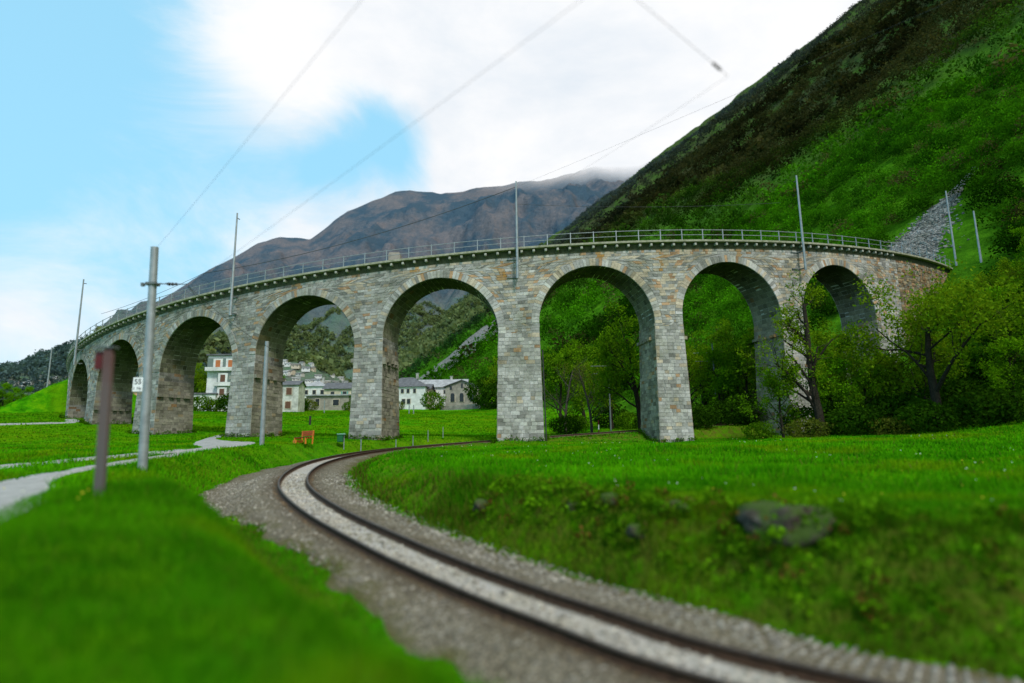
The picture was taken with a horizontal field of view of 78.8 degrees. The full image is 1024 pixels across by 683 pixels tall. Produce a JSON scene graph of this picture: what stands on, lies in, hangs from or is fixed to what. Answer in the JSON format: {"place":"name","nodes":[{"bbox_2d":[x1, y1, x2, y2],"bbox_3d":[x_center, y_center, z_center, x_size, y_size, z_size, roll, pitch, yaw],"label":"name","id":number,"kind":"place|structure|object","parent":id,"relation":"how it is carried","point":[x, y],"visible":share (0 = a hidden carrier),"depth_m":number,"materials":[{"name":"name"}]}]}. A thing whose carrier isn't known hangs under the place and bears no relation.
{"place":"outdoors","nodes":[
{"label":"outdoors","id":0,"kind":"place"},
{"bbox_2d":[0,419,78,424],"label":"path","id":1,"kind":"structure","parent":0,"point":[75,420],"depth_m":66.67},
{"bbox_2d":[0,449,203,521],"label":"path","id":2,"kind":"structure","parent":0,"point":[27,485],"depth_m":16.76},
{"bbox_2d":[1,447,211,467],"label":"path","id":3,"kind":"structure","parent":0,"point":[123,455],"depth_m":29.40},
{"bbox_2d":[0,349,341,404],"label":"wooded ridge","id":4,"kind":"structure","parent":0,"point":[309,375],"depth_m":545.19,"materials":[{"name":"plant"}]},
{"bbox_2d":[0,333,231,393],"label":"ridge wood","id":5,"kind":"object","parent":4,"relation":"on","point":[34,362],"visible":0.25,"depth_m":490.72,"materials":[{"name":"green plant"}]},
{"bbox_2d":[194,435,254,449],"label":"path","id":6,"kind":"structure","parent":0,"point":[213,441],"depth_m":43.67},
{"bbox_2d":[103,173,632,379],"bbox_3d":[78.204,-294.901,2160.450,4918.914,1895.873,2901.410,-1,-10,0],"label":"mountain","id":7,"kind":"structure","parent":0,"point":[493,217],"depth_m":2435.97,"materials":[{"name":"stone"}]},
{"bbox_2d":[92,242,542,381],"bbox_3d":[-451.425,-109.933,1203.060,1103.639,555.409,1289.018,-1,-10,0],"label":"mountain foot wood","id":8,"kind":"object","parent":7,"relation":"on","point":[417,347],"visible":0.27,"depth_m":1139.53,"materials":[{"name":"green plant"}]},
{"bbox_2d":[0,0,860,362],"label":"sky","id":9,"kind":"structure","parent":0,"point":[117,116],"materials":[{"name":"blue"}]},
{"bbox_2d":[0,379,1023,682],"bbox_3d":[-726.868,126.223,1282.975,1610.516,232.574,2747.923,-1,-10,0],"label":"ground","id":10,"kind":"structure","parent":0,"point":[52,397],"depth_m":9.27,"materials":[{"name":"green plant"}]},
{"bbox_2d":[0,381,13,405],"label":"tree","id":11,"kind":"object","parent":10,"relation":"on","point":[6,396],"visible":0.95,"depth_m":105.11,"materials":[{"name":"green plant"}]},
{"bbox_2d":[15,385,34,398],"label":"tree","id":12,"kind":"object","parent":10,"relation":"on","point":[28,389],"visible":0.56,"depth_m":109.79,"materials":[{"name":"green plant"}]},
{"bbox_2d":[92,346,118,495],"bbox_3d":[-7.906,1.589,11.964,0.505,3.082,0.160,-6,-11,13],"label":"signpost","id":13,"kind":"object","parent":10,"relation":"on","point":[104,360],"visible":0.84,"depth_m":11.95,"materials":[{"name":"metal"}]},
{"bbox_2d":[138,246,186,470],"bbox_3d":[-12.569,0.632,22.271,1.661,8.410,0.360,-3,-10,0],"label":"line pole","id":14,"kind":"object","parent":10,"relation":"on","point":[152,284],"visible":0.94,"depth_m":22.18,"materials":[{"name":"metal"}]},
{"bbox_2d":[132,377,142,391],"bbox_3d":[-13.113,1.522,22.037,0.545,0.500,0.097,-1,-10,0],"label":"speed sign","id":15,"kind":"object","parent":14,"relation":"attached to","point":[137,384],"visible":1,"depth_m":22.00,"materials":[{"name":"metal"}]},
{"bbox_2d":[159,0,360,244],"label":"overhead wire","id":16,"kind":"object","parent":14,"relation":"attached to","point":[274,106],"visible":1,"depth_m":11.44,"materials":[{"name":"grey metal"}]},
{"bbox_2d":[194,0,580,281],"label":"overhead wire","id":17,"kind":"object","parent":14,"relation":"attached to","point":[413,123],"visible":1,"depth_m":11.08,"materials":[{"name":"grey metal"}]},
{"bbox_2d":[194,363,206,392],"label":"tree","id":18,"kind":"object","parent":10,"relation":"on","point":[199,376],"visible":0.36,"depth_m":150.78,"materials":[{"name":"green plant"}]},
{"bbox_2d":[193,395,213,410],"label":"bush","id":19,"kind":"object","parent":10,"relation":"on","point":[197,399],"visible":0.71,"depth_m":111.21,"materials":[{"name":"green plant"}]},
{"bbox_2d":[194,393,217,410],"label":"annex","id":20,"kind":"object","parent":10,"relation":"on","point":[213,395],"visible":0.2,"depth_m":126.29,"materials":[{"name":"white paint"}]},
{"bbox_2d":[205,354,231,410],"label":"tower house","id":21,"kind":"structure","parent":10,"relation":"on","point":[218,369],"depth_m":128.51,"materials":[{"name":"white paint"}]},
{"bbox_2d":[215,393,228,411],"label":"bush","id":22,"kind":"object","parent":10,"relation":"on","point":[225,399],"visible":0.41,"depth_m":110.64,"materials":[{"name":"green plant"}]},
{"bbox_2d":[259,341,268,444],"bbox_3d":[-16.717,3.584,42.071,0.310,7.310,0.310,-1,-10,0],"label":"line pole","id":23,"kind":"object","parent":10,"relation":"on","point":[263,405],"visible":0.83,"depth_m":41.96,"materials":[{"name":"metal"}]},
{"bbox_2d":[282,381,306,411],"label":"stone house","id":24,"kind":"structure","parent":10,"relation":"on","point":[293,399],"depth_m":128.28,"materials":[{"name":"white paint"}]},
{"bbox_2d":[293,430,314,443],"bbox_3d":[-14.774,6.813,44.218,1.770,0.962,0.698,-10,-14,41],"label":"park bench","id":25,"kind":"object","parent":10,"relation":"on","point":[310,433],"visible":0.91,"depth_m":44.28,"materials":[{"name":"orange wood"}]},
{"bbox_2d":[305,377,324,397],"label":"white house","id":26,"kind":"structure","parent":10,"relation":"on","point":[314,388],"depth_m":190.63,"materials":[{"name":"paint"}]},
{"bbox_2d":[305,394,350,409],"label":"stone barn","id":27,"kind":"structure","parent":10,"relation":"on","point":[334,401],"depth_m":157.83,"materials":[{"name":"beige paint"}]},
{"bbox_2d":[322,382,351,393],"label":"long house","id":28,"kind":"structure","parent":10,"relation":"on","point":[337,388],"depth_m":186.49,"materials":[{"name":"beige paint"}]},
{"bbox_2d":[398,373,433,408],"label":"gabled house","id":29,"kind":"structure","parent":10,"relation":"on","point":[412,390],"depth_m":180.06,"materials":[{"name":"white paint"}]},
{"bbox_2d":[420,390,446,409],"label":"bush","id":30,"kind":"object","parent":10,"relation":"on","point":[439,404],"visible":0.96,"depth_m":166.64,"materials":[{"name":"green plant"}]},
{"bbox_2d":[59,414,815,442],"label":"pier weeds","id":31,"kind":"object","parent":10,"relation":"on","point":[385,438],"visible":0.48,"depth_m":54.64,"materials":[{"name":"green plant"}]},
{"bbox_2d":[419,376,468,407],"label":"village hall","id":32,"kind":"structure","parent":10,"relation":"on","point":[439,385],"depth_m":192.87,"materials":[{"name":"white paint"}]},
{"bbox_2d":[443,380,480,405],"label":"stone hall","id":33,"kind":"structure","parent":10,"relation":"on","point":[455,393],"depth_m":178.25,"materials":[{"name":"stone"}]},
{"bbox_2d":[440,403,484,409],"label":"garden wall","id":34,"kind":"structure","parent":10,"relation":"on","point":[461,407],"depth_m":164.63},
{"bbox_2d":[463,375,496,408],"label":"bush","id":35,"kind":"object","parent":10,"relation":"on","point":[474,391],"visible":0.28,"depth_m":156.53,"materials":[{"name":"green plant"}]},
{"bbox_2d":[473,499,488,516],"bbox_3d":[-0.788,4.410,16.282,0.485,0.599,0.608,-6,-12,29],"label":"boulder","id":36,"kind":"object","parent":10,"relation":"on","point":[478,503],"visible":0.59,"depth_m":16.09,"materials":[{"name":"stone"}]},
{"bbox_2d":[476,381,496,408],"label":"bush","id":37,"kind":"object","parent":10,"relation":"on","point":[484,398],"visible":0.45,"depth_m":148.42,"materials":[{"name":"green plant"}]},
{"bbox_2d":[483,356,497,399],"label":"tree","id":38,"kind":"object","parent":10,"relation":"on","point":[494,377],"visible":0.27,"depth_m":150.34,"materials":[{"name":"green plant"}]},
{"bbox_2d":[0,377,991,447],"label":"meadow grass","id":39,"kind":"structure","parent":10,"relation":"on","point":[402,414],"depth_m":75.84,"materials":[{"name":"plant"}]},
{"bbox_2d":[65,229,952,442],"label":"railway viaduct","id":40,"kind":"object","parent":10,"relation":"on","point":[650,280],"visible":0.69,"depth_m":55.84,"materials":[{"name":"stone"}]},
{"bbox_2d":[73,279,86,364],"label":"line mast","id":41,"kind":"object","parent":40,"relation":"on","point":[76,344],"visible":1,"depth_m":73.63,"materials":[{"name":"metal"}]},
{"bbox_2d":[229,213,239,315],"bbox_3d":[-26.149,-7.188,58.501,1.020,9.900,0.920,-5,-11,21],"label":"line mast","id":42,"kind":"object","parent":40,"relation":"on","point":[232,287],"visible":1,"depth_m":57.86,"materials":[{"name":"metal"}]},
{"bbox_2d":[507,181,518,278],"bbox_3d":[0.028,-9.554,53.655,1.020,8.700,0.920,-1,-10,0],"label":"line mast","id":43,"kind":"object","parent":40,"relation":"on","point":[517,265],"visible":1,"depth_m":53.17,"materials":[{"name":"metal"}]},
{"bbox_2d":[203,187,514,273],"bbox_3d":[-15.369,-10.141,58.399,33.032,4.499,0.053,-4,-11,17],"label":"overhead wire","id":44,"kind":"object","parent":43,"relation":"attached to","point":[371,235],"visible":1,"depth_m":57.48,"materials":[{"name":"grey metal"}]},
{"bbox_2d":[526,1,949,182],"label":"overhead wire","id":45,"kind":"object","parent":43,"relation":"attached to","point":[765,81],"visible":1,"depth_m":29.41,"materials":[{"name":"grey metal"}]},
{"bbox_2d":[790,175,806,269],"bbox_3d":[26.532,-11.119,58.437,1.020,9.300,0.920,3,-11,-20],"label":"line mast","id":46,"kind":"object","parent":40,"relation":"on","point":[803,244],"visible":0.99,"depth_m":58.05,"materials":[{"name":"metal"}]},
{"bbox_2d":[943,191,957,265],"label":"line mast","id":47,"kind":"object","parent":40,"relation":"on","point":[955,257],"visible":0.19,"depth_m":75.16,"materials":[{"name":"metal"}]},
{"bbox_2d":[0,415,1023,542],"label":"meadow grass","id":48,"kind":"structure","parent":10,"relation":"on","point":[800,456],"depth_m":25.70,"materials":[{"name":"plant"}]},
{"bbox_2d":[548,414,582,433],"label":"bush","id":49,"kind":"object","parent":10,"relation":"on","point":[569,420],"visible":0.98,"depth_m":64.95,"materials":[{"name":"green plant"}]},
{"bbox_2d":[541,339,594,424],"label":"tree","id":50,"kind":"object","parent":10,"relation":"on","point":[566,354],"visible":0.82,"depth_m":84.28,"materials":[{"name":"green plant"}]},
{"bbox_2d":[543,356,592,429],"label":"tree","id":51,"kind":"object","parent":10,"relation":"on","point":[567,400],"visible":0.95,"depth_m":70.16,"materials":[{"name":"green plant"}]},
{"bbox_2d":[553,337,593,423],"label":"tree","id":52,"kind":"object","parent":10,"relation":"on","point":[580,348],"visible":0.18,"depth_m":89.79,"materials":[{"name":"green plant"}]},
{"bbox_2d":[559,413,589,431],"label":"bush","id":53,"kind":"object","parent":10,"relation":"on","point":[583,418],"visible":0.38,"depth_m":73.02,"materials":[{"name":"green plant"}]},
{"bbox_2d":[571,362,618,432],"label":"tree","id":54,"kind":"object","parent":10,"relation":"on","point":[588,403],"visible":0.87,"depth_m":68.06,"materials":[{"name":"green plant"}]},
{"bbox_2d":[572,347,639,428],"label":"tree","id":55,"kind":"object","parent":10,"relation":"on","point":[606,403],"visible":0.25,"depth_m":77.86,"materials":[{"name":"green plant"}]},
{"bbox_2d":[600,493,619,507],"bbox_3d":[2.070,3.409,13.196,0.461,0.396,0.419,3,-11,-20],"label":"boulder","id":56,"kind":"object","parent":10,"relation":"on","point":[611,495],"visible":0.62,"depth_m":13.06,"materials":[{"name":"stone"}]},
{"bbox_2d":[592,403,629,427],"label":"bush","id":57,"kind":"object","parent":10,"relation":"on","point":[602,418],"visible":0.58,"depth_m":78.78,"materials":[{"name":"green plant"}]},
{"bbox_2d":[199,424,1023,682],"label":"track ballast","id":58,"kind":"structure","parent":10,"relation":"on","point":[418,634],"depth_m":8.93,"materials":[{"name":"gravel"}]},
{"bbox_2d":[277,422,892,682],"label":"railway track","id":59,"kind":"structure","parent":58,"relation":"on","point":[677,674],"depth_m":8.47,"materials":[{"name":"metal"}]},
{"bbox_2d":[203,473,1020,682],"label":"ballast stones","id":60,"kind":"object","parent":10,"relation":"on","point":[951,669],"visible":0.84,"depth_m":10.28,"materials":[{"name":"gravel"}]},
{"bbox_2d":[586,299,640,428],"bbox_3d":[11.227,2.579,63.829,7.419,14.698,11.420,7,-13,-35],"label":"tree","id":61,"kind":"object","parent":10,"relation":"on","point":[608,374],"visible":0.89,"depth_m":62.98,"materials":[{"name":"green plant"}]},
{"bbox_2d":[614,412,637,428],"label":"bush","id":62,"kind":"object","parent":10,"relation":"on","point":[623,418],"visible":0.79,"depth_m":74.86,"materials":[{"name":"green plant"}]},
{"bbox_2d":[626,523,646,542],"bbox_3d":[2.400,3.695,11.925,0.368,0.399,0.416,3,-11,-21],"label":"boulder","id":63,"kind":"object","parent":10,"relation":"on","point":[633,531],"visible":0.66,"depth_m":11.82,"materials":[{"name":"stone"}]},
{"bbox_2d":[465,485,850,575],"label":"weeds","id":64,"kind":"object","parent":10,"relation":"on","point":[581,496],"visible":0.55,"depth_m":11.79,"materials":[{"name":"green plant"}]},
{"bbox_2d":[685,327,707,402],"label":"tree","id":65,"kind":"object","parent":10,"relation":"on","point":[698,334],"visible":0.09,"depth_m":77.14,"materials":[{"name":"green plant"}]},
{"bbox_2d":[686,343,724,418],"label":"tree","id":66,"kind":"object","parent":10,"relation":"on","point":[697,366],"visible":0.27,"depth_m":69.70,"materials":[{"name":"green plant"}]},
{"bbox_2d":[691,403,723,429],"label":"bush","id":67,"kind":"object","parent":10,"relation":"on","point":[709,421],"visible":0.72,"depth_m":56.71,"materials":[{"name":"green plant"}]},
{"bbox_2d":[693,340,749,422],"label":"tree","id":68,"kind":"object","parent":10,"relation":"on","point":[711,354],"visible":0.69,"depth_m":62.94,"materials":[{"name":"green plant"}]},
{"bbox_2d":[690,316,754,419],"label":"tree","id":69,"kind":"object","parent":10,"relation":"on","point":[725,329],"visible":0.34,"depth_m":66.65,"materials":[{"name":"green plant"}]},
{"bbox_2d":[695,327,756,404],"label":"tree","id":70,"kind":"object","parent":10,"relation":"on","point":[745,343],"visible":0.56,"depth_m":61.47,"materials":[{"name":"green plant"}]},
{"bbox_2d":[707,394,756,425],"bbox_3d":[21.248,6.708,59.776,4.638,3.140,5.239,0,-10,-3],"label":"bush","id":71,"kind":"object","parent":10,"relation":"on","point":[726,420],"visible":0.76,"depth_m":58.66,"materials":[{"name":"green plant"}]},
{"bbox_2d":[463,469,1023,651],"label":"bank weeds","id":72,"kind":"object","parent":10,"relation":"on","point":[982,509],"visible":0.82,"depth_m":9.89,"materials":[{"name":"green plant"}]},
{"bbox_2d":[734,401,762,422],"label":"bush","id":73,"kind":"object","parent":10,"relation":"on","point":[740,416],"visible":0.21,"depth_m":58.78,"materials":[{"name":"green plant"}]},
{"bbox_2d":[744,398,767,424],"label":"bush","id":74,"kind":"object","parent":10,"relation":"on","point":[757,419],"visible":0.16,"depth_m":58.00,"materials":[{"name":"green plant"}]},
{"bbox_2d":[740,421,775,439],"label":"bush","id":75,"kind":"object","parent":10,"relation":"on","point":[761,435],"visible":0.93,"depth_m":46.71,"materials":[{"name":"green plant"}]},
{"bbox_2d":[726,356,809,437],"bbox_3d":[20.044,4.418,47.982,6.109,6.839,4.043,0,-10,-4],"label":"tree","id":76,"kind":"object","parent":10,"relation":"on","point":[769,380],"visible":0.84,"depth_m":47.69,"materials":[{"name":"green plant"}]},
{"bbox_2d":[736,500,836,548],"bbox_3d":[4.672,3.176,10.531,1.268,0.909,1.790,5,-12,-30],"label":"boulder","id":77,"kind":"object","parent":10,"relation":"on","point":[749,516],"visible":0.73,"depth_m":10.17,"materials":[{"name":"stone"}]},
{"bbox_2d":[735,269,845,435],"bbox_3d":[21.441,0.876,48.543,9.052,13.984,6.268,5,-12,-28],"label":"tree","id":78,"kind":"object","parent":10,"relation":"on","point":[804,339],"visible":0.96,"depth_m":47.77,"materials":[{"name":"green plant"}]},
{"bbox_2d":[776,405,835,435],"bbox_3d":[22.926,6.234,48.144,4.803,2.878,4.252,-8,-12,34],"label":"bush","id":79,"kind":"object","parent":10,"relation":"on","point":[806,411],"visible":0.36,"depth_m":47.55,"materials":[{"name":"green plant"}]},
{"bbox_2d":[782,417,833,437],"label":"bush","id":80,"kind":"object","parent":10,"relation":"on","point":[799,433],"visible":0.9,"depth_m":45.14,"materials":[{"name":"green plant"}]},
{"bbox_2d":[801,350,861,430],"bbox_3d":[25.020,4.122,48.965,4.208,7.329,6.954,-6,-11,25],"label":"tree","id":81,"kind":"object","parent":10,"relation":"on","point":[834,366],"visible":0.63,"depth_m":47.51,"materials":[{"name":"green plant"}]},
{"bbox_2d":[823,368,859,409],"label":"tree","id":82,"kind":"object","parent":10,"relation":"on","point":[844,378],"visible":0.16,"depth_m":50.05,"materials":[{"name":"green plant"}]},
{"bbox_2d":[823,397,876,434],"bbox_3d":[25.652,5.885,47.679,4.638,3.140,5.239,-11,-14,43],"label":"bush","id":83,"kind":"object","parent":10,"relation":"on","point":[833,408],"visible":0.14,"depth_m":46.82,"materials":[{"name":"green plant"}]},
{"bbox_2d":[826,404,885,435],"bbox_3d":[24.630,5.720,44.800,3.865,2.616,4.366,-7,-12,32],"label":"bush","id":84,"kind":"object","parent":10,"relation":"on","point":[868,413],"visible":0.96,"depth_m":44.10,"materials":[{"name":"green plant"}]},
{"bbox_2d":[822,356,890,432],"bbox_3d":[26.306,4.104,47.118,5.702,6.383,3.774,6,-12,-35],"label":"tree","id":85,"kind":"object","parent":10,"relation":"on","point":[864,381],"visible":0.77,"depth_m":46.88,"materials":[{"name":"green plant"}]},
{"bbox_2d":[852,393,921,432],"bbox_3d":[27.591,5.495,46.264,4.638,3.140,5.239,1,-10,-12],"label":"bush","id":86,"kind":"object","parent":10,"relation":"on","point":[882,408],"visible":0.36,"depth_m":45.41,"materials":[{"name":"green plant"}]},
{"bbox_2d":[850,343,924,410],"bbox_3d":[29.985,3.601,49.069,6.676,7.036,4.040,-10,-14,42],"label":"tree","id":87,"kind":"object","parent":10,"relation":"on","point":[876,378],"visible":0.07,"depth_m":49.35,"materials":[{"name":"green plant"}]},
{"bbox_2d":[868,416,911,434],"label":"bush","id":88,"kind":"object","parent":10,"relation":"on","point":[889,421],"visible":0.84,"depth_m":42.81,"materials":[{"name":"green plant"}]},
{"bbox_2d":[823,259,1023,429],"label":"tree","id":89,"kind":"object","parent":10,"relation":"on","point":[960,302],"visible":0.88,"depth_m":44.42,"materials":[{"name":"green plant"}]},
{"bbox_2d":[883,387,964,428],"bbox_3d":[30.058,5.003,45.845,5.025,3.402,5.676,6,-12,-32],"label":"bush","id":90,"kind":"object","parent":10,"relation":"on","point":[912,398],"visible":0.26,"depth_m":45.25,"materials":[{"name":"green plant"}]},
{"bbox_2d":[893,399,960,433],"bbox_3d":[28.016,5.128,42.166,4.366,2.617,3.865,9,-14,-44],"label":"bush","id":91,"kind":"object","parent":10,"relation":"on","point":[919,408],"visible":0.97,"depth_m":41.52,"materials":[{"name":"green plant"}]},
{"bbox_2d":[943,386,1019,426],"bbox_3d":[31.883,4.613,42.646,4.252,2.878,4.803,1,-10,-8],"label":"bush","id":92,"kind":"object","parent":10,"relation":"on","point":[959,404],"visible":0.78,"depth_m":41.81,"materials":[{"name":"green plant"}]},
{"bbox_2d":[409,0,1023,423],"bbox_3d":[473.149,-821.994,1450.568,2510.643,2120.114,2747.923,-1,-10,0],"label":"hillside","id":93,"kind":"structure","parent":0,"point":[750,168],"depth_m":192.10,"materials":[{"name":"plant"}]},
{"bbox_2d":[399,0,958,379],"bbox_3d":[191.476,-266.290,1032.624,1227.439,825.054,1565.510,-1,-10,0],"label":"wood","id":94,"kind":"object","parent":93,"relation":"on","point":[815,49],"visible":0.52,"depth_m":450.29,"materials":[{"name":"green plant"}]},
{"bbox_2d":[489,47,1023,404],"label":"wood","id":95,"kind":"object","parent":93,"relation":"on","point":[1006,120],"visible":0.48,"depth_m":112.31,"materials":[{"name":"green plant"}]},
{"bbox_2d":[810,317,883,386],"bbox_3d":[32.069,2.050,59.788,8.145,9.119,5.391,-2,-10,8],"label":"tree","id":96,"kind":"object","parent":93,"relation":"on","point":[841,343],"visible":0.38,"depth_m":60.07,"materials":[{"name":"green plant"}]},
{"bbox_2d":[879,167,977,261],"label":"scree rocks","id":97,"kind":"object","parent":93,"relation":"on","point":[928,227],"visible":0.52,"depth_m":89.02,"materials":[{"name":"stone"}]},
{"bbox_2d":[895,328,967,397],"bbox_3d":[32.889,1.990,49.059,4.582,7.751,6.924,-3,-11,14],"label":"tree","id":98,"kind":"object","parent":93,"relation":"on","point":[943,366],"visible":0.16,"depth_m":48.81,"materials":[{"name":"green plant"}]},
{"bbox_2d":[942,326,986,380],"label":"tree","id":99,"kind":"object","parent":93,"relation":"on","point":[970,349],"visible":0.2,"depth_m":50.50,"materials":[{"name":"green plant"}]},
{"bbox_2d":[973,211,982,262],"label":"line mast","id":100,"kind":"object","parent":93,"relation":"on","point":[979,251],"visible":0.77,"depth_m":72.02,"materials":[{"name":"metal"}]},
{"bbox_2d":[966,294,1023,379],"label":"tree","id":101,"kind":"object","parent":93,"relation":"on","point":[1008,334],"visible":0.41,"depth_m":47.02,"materials":[{"name":"green plant"}]},
{"bbox_2d":[970,256,1023,310],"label":"tree","id":102,"kind":"object","parent":93,"relation":"on","point":[993,278],"visible":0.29,"depth_m":54.22,"materials":[{"name":"green plant"}]},
{"bbox_2d":[972,279,1023,347],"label":"tree","id":103,"kind":"object","parent":93,"relation":"on","point":[998,291],"visible":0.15,"depth_m":50.99,"materials":[{"name":"green plant"}]},
{"bbox_2d":[977,331,1023,405],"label":"tree","id":104,"kind":"object","parent":93,"relation":"on","point":[995,369],"visible":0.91,"depth_m":43.70,"materials":[{"name":"green plant"}]},
{"bbox_2d":[988,389,1023,422],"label":"bush","id":105,"kind":"object","parent":93,"relation":"on","point":[1019,394],"visible":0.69,"depth_m":40.94,"materials":[{"name":"green plant"}]},
{"bbox_2d":[991,226,1023,263],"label":"tree","id":106,"kind":"object","parent":93,"relation":"on","point":[1020,231],"visible":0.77,"depth_m":63.55,"materials":[{"name":"green plant"}]},
{"bbox_2d":[993,362,1023,400],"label":"bush","id":107,"kind":"object","parent":93,"relation":"on","point":[1021,372],"visible":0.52,"depth_m":43.27,"materials":[{"name":"green plant"}]},
{"bbox_2d":[997,236,1023,289],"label":"tree","id":108,"kind":"object","parent":93,"relation":"on","point":[1014,263],"visible":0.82,"depth_m":51.58,"materials":[{"name":"green plant"}]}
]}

